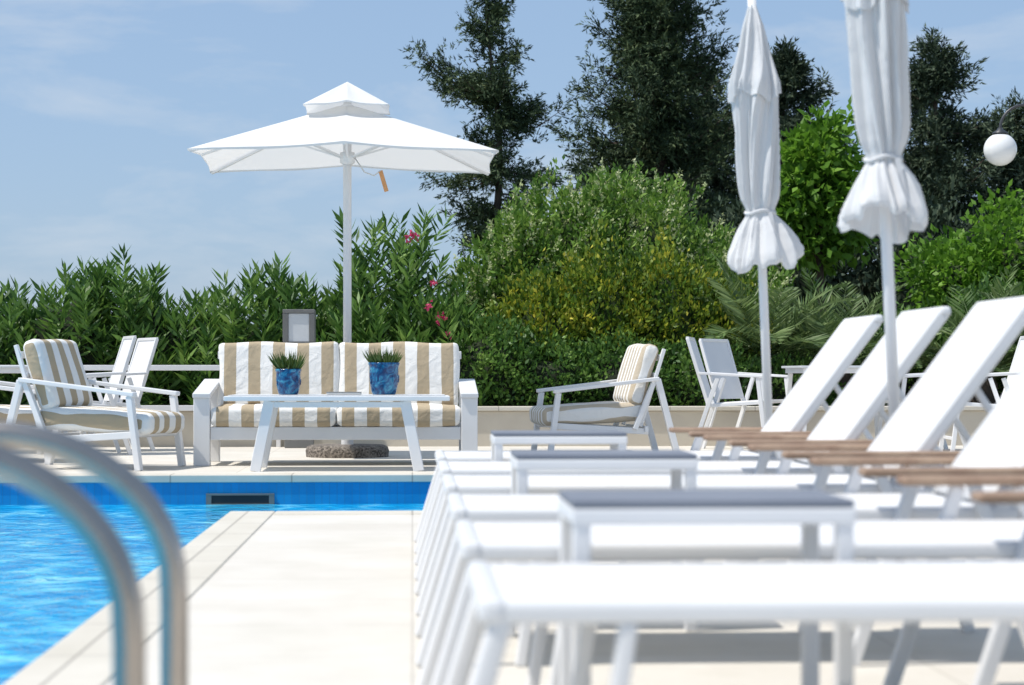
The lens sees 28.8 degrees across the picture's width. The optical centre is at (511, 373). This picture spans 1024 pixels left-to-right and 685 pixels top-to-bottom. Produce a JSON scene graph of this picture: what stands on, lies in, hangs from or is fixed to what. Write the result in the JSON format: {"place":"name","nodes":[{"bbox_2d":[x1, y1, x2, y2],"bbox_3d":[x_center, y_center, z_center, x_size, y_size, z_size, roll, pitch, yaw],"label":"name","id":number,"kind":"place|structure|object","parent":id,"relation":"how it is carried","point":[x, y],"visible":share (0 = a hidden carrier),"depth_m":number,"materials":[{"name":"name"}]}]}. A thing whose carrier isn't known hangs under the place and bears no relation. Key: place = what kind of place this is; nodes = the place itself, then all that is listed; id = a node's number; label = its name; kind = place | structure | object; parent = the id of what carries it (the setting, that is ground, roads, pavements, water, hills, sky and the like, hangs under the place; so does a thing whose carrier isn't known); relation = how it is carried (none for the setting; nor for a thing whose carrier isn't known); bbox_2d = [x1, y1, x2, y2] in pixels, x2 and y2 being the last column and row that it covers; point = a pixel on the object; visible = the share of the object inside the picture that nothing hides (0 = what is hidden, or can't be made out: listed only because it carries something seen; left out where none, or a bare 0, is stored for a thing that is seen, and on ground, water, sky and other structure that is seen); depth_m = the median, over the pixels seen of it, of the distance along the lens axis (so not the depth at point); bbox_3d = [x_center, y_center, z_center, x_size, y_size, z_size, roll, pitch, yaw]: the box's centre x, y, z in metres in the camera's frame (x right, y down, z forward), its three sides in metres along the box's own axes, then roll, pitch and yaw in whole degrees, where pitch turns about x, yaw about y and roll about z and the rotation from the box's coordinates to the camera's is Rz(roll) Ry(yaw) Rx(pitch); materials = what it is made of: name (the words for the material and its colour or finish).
{"place":"outdoors","nodes":[
{"label":"outdoors","id":0,"kind":"place"},
{"bbox_2d":[0,504,424,684],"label":"pool water","id":1,"kind":"structure","parent":0,"point":[53,590],"depth_m":9.10,"materials":[{"name":"blue liquid"}]},
{"bbox_2d":[266,349,306,394],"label":"potted grass","id":2,"kind":"object","parent":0,"point":[288,377],"depth_m":13.92,"materials":[{"name":"blue ceramic"}]},
{"bbox_2d":[362,348,403,394],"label":"potted grass","id":3,"kind":"object","parent":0,"point":[384,375],"depth_m":13.94,"materials":[{"name":"blue ceramic"}]},
{"bbox_2d":[0,0,1023,331],"label":"sky","id":4,"kind":"structure","parent":0,"point":[103,103],"materials":[{"name":"blue"}]},
{"bbox_2d":[17,445,1023,684],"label":"pool deck","id":5,"kind":"structure","parent":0,"point":[303,600],"depth_m":5.26,"materials":[{"name":"stone"}]},
{"bbox_2d":[0,365,37,453],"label":"dining table","id":6,"kind":"object","parent":5,"relation":"on","point":[9,368],"visible":0.12,"depth_m":16.69,"materials":[{"name":"white paint"}]},
{"bbox_2d":[0,381,78,458],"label":"cushioned armchair","id":7,"kind":"object","parent":5,"relation":"on","point":[25,414],"visible":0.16,"depth_m":15.09,"materials":[{"name":"white paint"}]},
{"bbox_2d":[0,421,187,684],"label":"pool ladder","id":8,"kind":"object","parent":5,"relation":"on","point":[78,511],"visible":1,"depth_m":2.92,"materials":[{"name":"metal"}]},
{"bbox_2d":[6,339,185,470],"bbox_3d":[-3.006,0.218,14.332,1.148,0.934,0.810,0,0,14],"label":"cushioned armchair","id":9,"kind":"object","parent":5,"relation":"on","point":[56,376],"visible":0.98,"depth_m":14.08,"materials":[{"name":"white fabric"}]},
{"bbox_2d":[64,337,158,450],"bbox_3d":[-3.523,0.186,17.462,0.710,0.997,0.585,0,0,-29],"label":"garden chair","id":10,"kind":"object","parent":5,"relation":"on","point":[137,373],"visible":0.52,"depth_m":17.48,"materials":[{"name":"white paint"}]},
{"bbox_2d":[86,336,136,454],"bbox_3d":[-3.541,0.186,16.656,0.710,0.997,0.585,0,0,-21],"label":"garden chair","id":11,"kind":"object","parent":5,"relation":"on","point":[120,367],"visible":0.46,"depth_m":16.62,"materials":[{"name":"white paint"}]},
{"bbox_2d":[83,365,280,446],"bbox_3d":[-5.515,0.300,18.167,6.800,0.760,0.040,0,0,-3],"label":"garden railing","id":12,"kind":"object","parent":5,"relation":"on","point":[173,368],"visible":0.16,"depth_m":18.27,"materials":[{"name":"white metal"}]},
{"bbox_2d":[0,473,433,684],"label":"pool coping","id":13,"kind":"object","parent":5,"relation":"on","point":[82,654],"visible":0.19,"depth_m":7.02,"materials":[{"name":"stone"}]},
{"bbox_2d":[283,309,315,447],"bbox_3d":[-1.941,0.050,18.176,0.290,1.260,0.230,0,0,-3],"label":"bollard light","id":14,"kind":"object","parent":5,"relation":"on","point":[299,325],"visible":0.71,"depth_m":18.07,"materials":[{"name":"grey metal"}]},
{"bbox_2d":[192,341,477,465],"bbox_3d":[-1.313,0.218,15.026,2.090,0.925,0.869,0,0,-3],"label":"striped sofa","id":15,"kind":"object","parent":5,"relation":"on","point":[334,366],"visible":0.84,"depth_m":15.17,"materials":[{"name":"white fabric"}]},
{"bbox_2d":[224,394,449,471],"bbox_3d":[-1.225,0.419,14.076,1.560,0.536,0.640,0,0,-3],"label":"coffee table","id":16,"kind":"object","parent":5,"relation":"on","point":[272,403],"visible":0.96,"depth_m":13.79,"materials":[{"name":"white paint"}]},
{"bbox_2d":[326,392,360,394],"bbox_3d":[-1.182,0.140,14.008,0.244,0.018,0.184,0,0,-3],"label":"magazine","id":17,"kind":"object","parent":16,"relation":"on","point":[343,393],"visible":1,"depth_m":13.92,"materials":[{"name":"white paper"}]},
{"bbox_2d":[187,82,498,457],"bbox_3d":[-1.344,-0.850,16.253,2.402,3.060,1.722,0,0,-3],"label":"parasol","id":18,"kind":"object","parent":5,"relation":"on","point":[347,126],"visible":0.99,"depth_m":16.17,"materials":[{"name":"white fabric"}]},
{"bbox_2d":[490,430,627,562],"bbox_3d":[0.167,0.447,7.277,0.480,0.467,0.320,0,0,-3],"label":"side table","id":19,"kind":"object","parent":5,"relation":"on","point":[616,439],"visible":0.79,"depth_m":7.12,"materials":[{"name":"white paint"}]},
{"bbox_2d":[510,450,697,632],"bbox_3d":[0.241,0.447,5.379,0.480,0.467,0.320,0,0,-3],"label":"side table","id":20,"kind":"object","parent":5,"relation":"on","point":[674,462],"visible":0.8,"depth_m":5.22,"materials":[{"name":"white paint"}]},
{"bbox_2d":[529,344,679,449],"bbox_3d":[0.756,0.217,16.665,1.148,0.935,0.810,0,0,-10],"label":"cushioned armchair","id":21,"kind":"object","parent":5,"relation":"on","point":[632,395],"visible":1,"depth_m":16.37,"materials":[{"name":"white paint"}]},
{"bbox_2d":[414,315,882,553],"bbox_3d":[0.553,0.231,7.777,1.868,0.905,0.646,0,0,-3],"label":"sun lounger","id":22,"kind":"object","parent":5,"relation":"on","point":[820,378],"visible":0.45,"depth_m":7.69,"materials":[{"name":"white paint"}]},
{"bbox_2d":[414,306,975,580],"bbox_3d":[0.600,0.231,6.829,1.868,0.905,0.646,0,0,-3],"label":"sun lounger","id":23,"kind":"object","parent":5,"relation":"on","point":[855,408],"visible":0.47,"depth_m":6.70,"materials":[{"name":"white paint"}]},
{"bbox_2d":[558,489,855,684],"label":"side table","id":24,"kind":"object","parent":5,"relation":"on","point":[581,512],"visible":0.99,"depth_m":3.35,"materials":[{"name":"white paint"}]},
{"bbox_2d":[415,296,1023,615],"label":"sun lounger","id":25,"kind":"object","parent":5,"relation":"on","point":[925,415],"visible":0.6,"depth_m":5.83,"materials":[{"name":"white paint"}]},
{"bbox_2d":[415,367,1023,667],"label":"sun lounger","id":26,"kind":"object","parent":5,"relation":"on","point":[994,445],"visible":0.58,"depth_m":4.82,"materials":[{"name":"white paint"}]},
{"bbox_2d":[417,475,1023,684],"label":"sun lounger","id":27,"kind":"object","parent":5,"relation":"on","point":[946,535],"visible":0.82,"depth_m":3.88,"materials":[{"name":"white paint"}]},
{"bbox_2d":[686,337,763,450],"bbox_3d":[1.885,0.186,17.225,0.710,0.997,0.585,0,0,11],"label":"garden chair","id":28,"kind":"object","parent":5,"relation":"on","point":[708,395],"visible":0.73,"depth_m":17.01,"materials":[{"name":"white paint"}]},
{"bbox_2d":[445,561,1023,684],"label":"sun lounger","id":29,"kind":"object","parent":5,"relation":"on","point":[627,598],"visible":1,"depth_m":2.94,"materials":[{"name":"white paint"}]},
{"bbox_2d":[699,339,787,448],"bbox_3d":[2.123,0.186,18.002,0.710,0.997,0.585,0,0,35],"label":"garden chair","id":30,"kind":"object","parent":5,"relation":"on","point":[717,356],"visible":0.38,"depth_m":18.16,"materials":[{"name":"white paint"}]},
{"bbox_2d":[727,0,803,424],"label":"closed parasol","id":31,"kind":"object","parent":5,"relation":"on","point":[765,236],"visible":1,"depth_m":8.42,"materials":[{"name":"white fabric"}]},
{"bbox_2d":[781,366,878,437],"bbox_3d":[2.906,0.309,17.567,0.900,0.747,0.900,0,0,-3],"label":"dining table","id":32,"kind":"object","parent":5,"relation":"on","point":[790,370],"visible":0.25,"depth_m":17.71,"materials":[{"name":"white paint"}]},
{"bbox_2d":[837,0,927,560],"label":"closed parasol","id":33,"kind":"object","parent":5,"relation":"on","point":[885,202],"visible":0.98,"depth_m":6.32,"materials":[{"name":"white fabric"}]},
{"bbox_2d":[876,373,965,448],"bbox_3d":[3.618,0.186,17.505,0.710,0.997,0.585,0,0,-7],"label":"garden chair","id":34,"kind":"object","parent":5,"relation":"on","point":[903,389],"visible":0.07,"depth_m":17.27,"materials":[{"name":"white paint"}]},
{"bbox_2d":[939,336,1023,450],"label":"garden chair","id":35,"kind":"object","parent":5,"relation":"on","point":[1017,366],"visible":0.27,"depth_m":16.66,"materials":[{"name":"white paint"}]},
{"bbox_2d":[983,104,1023,165],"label":"street lamp","id":36,"kind":"object","parent":5,"relation":"on","point":[1000,147],"visible":1,"depth_m":18.15,"materials":[{"name":"white glass"}]},
{"bbox_3d":[-1.967,0.825,39.301,60.000,0.690,41.300,0,0,-3],"label":"planting bed","id":37,"kind":"object","parent":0,"visible":0},
{"bbox_2d":[0,243,342,404],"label":"oleander hedge","id":38,"kind":"object","parent":37,"relation":"on","point":[96,320],"visible":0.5,"depth_m":19.40,"materials":[{"name":"green plant"}]},
{"bbox_2d":[294,202,470,341],"bbox_3d":[-1.252,-0.532,19.853,1.453,2.389,1.530,0,0,37],"label":"flowering oleander","id":39,"kind":"object","parent":37,"relation":"on","point":[405,286],"visible":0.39,"depth_m":19.75,"materials":[{"name":"green plant"}]},
{"bbox_2d":[323,282,538,405],"bbox_3d":[-0.879,-0.016,19.369,2.330,1.754,1.358,0,0,-3],"label":"oleander shrub","id":40,"kind":"object","parent":37,"relation":"on","point":[432,322],"visible":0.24,"depth_m":19.18,"materials":[{"name":"green plant"}]},
{"bbox_2d":[398,0,583,260],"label":"sparse cypress tree","id":41,"kind":"object","parent":37,"relation":"on","point":[488,93],"visible":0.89,"depth_m":29.93,"materials":[{"name":"green plant"}]},
{"bbox_2d":[430,155,796,356],"bbox_3d":[1.013,-0.792,20.956,4.378,3.082,2.798,0,0,-3],"label":"privet bush","id":42,"kind":"object","parent":37,"relation":"on","point":[566,227],"visible":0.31,"depth_m":20.60,"materials":[{"name":"green plant"}]},
{"bbox_2d":[481,217,779,368],"bbox_3d":[1.137,-0.471,19.805,3.219,2.249,1.500,0,0,-3],"label":"golden euonymus shrub","id":43,"kind":"object","parent":37,"relation":"on","point":[651,299],"visible":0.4,"depth_m":19.52,"materials":[{"name":"green plant"}]},
{"bbox_2d":[439,309,845,405],"bbox_3d":[1.247,0.012,19.299,4.174,1.278,1.152,0,0,-3],"label":"hedge","id":44,"kind":"object","parent":37,"relation":"on","point":[518,376],"visible":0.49,"depth_m":19.01,"materials":[{"name":"green plant"}]},
{"bbox_2d":[546,0,742,242],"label":"tall cypress tree","id":45,"kind":"object","parent":37,"relation":"on","point":[657,72],"visible":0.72,"depth_m":31.81,"materials":[{"name":"green plant"}]},
{"bbox_2d":[667,55,740,205],"bbox_3d":[3.508,-2.662,36.224,3.270,6.285,2.786,0,0,-3],"label":"dark cypress tree","id":46,"kind":"object","parent":37,"relation":"on","point":[716,181],"visible":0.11,"depth_m":35.86,"materials":[{"name":"green plant"}]},
{"bbox_2d":[673,250,863,389],"bbox_3d":[2.586,-0.375,19.619,2.193,1.710,2.262,0,0,-3],"label":"date palm","id":47,"kind":"object","parent":37,"relation":"on","point":[781,334],"visible":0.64,"depth_m":19.31,"materials":[{"name":"green plant"}]},
{"bbox_2d":[714,35,856,272],"bbox_3d":[4.743,-2.765,35.357,3.181,6.490,2.999,0,0,-3],"label":"dark cypress tree","id":48,"kind":"object","parent":37,"relation":"on","point":[792,70],"visible":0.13,"depth_m":35.04,"materials":[{"name":"green plant"}]},
{"bbox_2d":[770,95,878,320],"bbox_3d":[3.677,-1.455,24.252,1.716,3.876,1.421,0,0,-3],"label":"broadleaf tree","id":49,"kind":"object","parent":37,"relation":"on","point":[812,200],"visible":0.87,"depth_m":23.94,"materials":[{"name":"green plant"}]},
{"bbox_2d":[741,267,948,402],"bbox_3d":[3.397,-0.305,19.782,2.203,1.571,1.991,0,0,-44],"label":"date palm","id":50,"kind":"object","parent":37,"relation":"on","point":[815,321],"visible":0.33,"depth_m":19.75,"materials":[{"name":"green plant"}]},
{"bbox_2d":[692,170,1023,329],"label":"distant trees","id":51,"kind":"object","parent":37,"relation":"on","point":[866,280],"visible":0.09,"depth_m":27.81,"materials":[{"name":"green plant"}]},
{"bbox_2d":[780,271,1023,405],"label":"mixed hedge","id":52,"kind":"object","parent":37,"relation":"on","point":[913,381],"visible":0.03,"depth_m":20.75,"materials":[{"name":"green plant"}]},
{"bbox_2d":[864,23,1023,252],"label":"dark cypress tree","id":53,"kind":"object","parent":37,"relation":"on","point":[933,163],"visible":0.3,"depth_m":34.60,"materials":[{"name":"green plant"}]},
{"bbox_2d":[874,259,1023,403],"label":"date palm","id":54,"kind":"object","parent":37,"relation":"on","point":[985,386],"visible":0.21,"depth_m":19.65,"materials":[{"name":"green plant"}]},
{"bbox_2d":[893,179,1023,312],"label":"lime shrub","id":55,"kind":"object","parent":37,"relation":"on","point":[991,250],"visible":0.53,"depth_m":22.09,"materials":[{"name":"green plant"}]},
{"bbox_2d":[935,284,1023,353],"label":"date palm","id":56,"kind":"object","parent":37,"relation":"on","point":[1013,346],"visible":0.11,"depth_m":19.66,"materials":[{"name":"green plant"}]},
{"bbox_2d":[951,87,1023,240],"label":"dark cypress tree","id":57,"kind":"object","parent":37,"relation":"on","point":[1016,164],"visible":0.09,"depth_m":35.53,"materials":[{"name":"green plant"}]},
{"label":"ground","id":58,"kind":"structure","parent":0,"visible":0},
{"bbox_2d":[0,482,430,504],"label":"wall","id":59,"kind":"structure","parent":58,"relation":"on","point":[307,493],"depth_m":13.22,"materials":[{"name":"tile"}]},
{"bbox_2d":[206,493,273,504],"bbox_3d":[-1.802,0.839,13.208,0.450,0.082,0.024,0,0,-3],"label":"pool skimmer","id":60,"kind":"object","parent":59,"relation":"attached to","point":[239,498],"visible":0.97,"depth_m":13.20,"materials":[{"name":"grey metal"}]},
{"bbox_2d":[63,410,987,446],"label":"wall","id":61,"kind":"structure","parent":58,"relation":"on","point":[970,420],"depth_m":18.57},
{"bbox_2d":[478,406,984,410],"bbox_3d":[-0.930,0.330,18.577,60.000,0.040,0.260,0,0,-3],"label":"cap","id":62,"kind":"object","parent":61,"relation":"on","point":[650,408],"depth_m":18.58,"materials":[{"name":"stone"}]}
]}

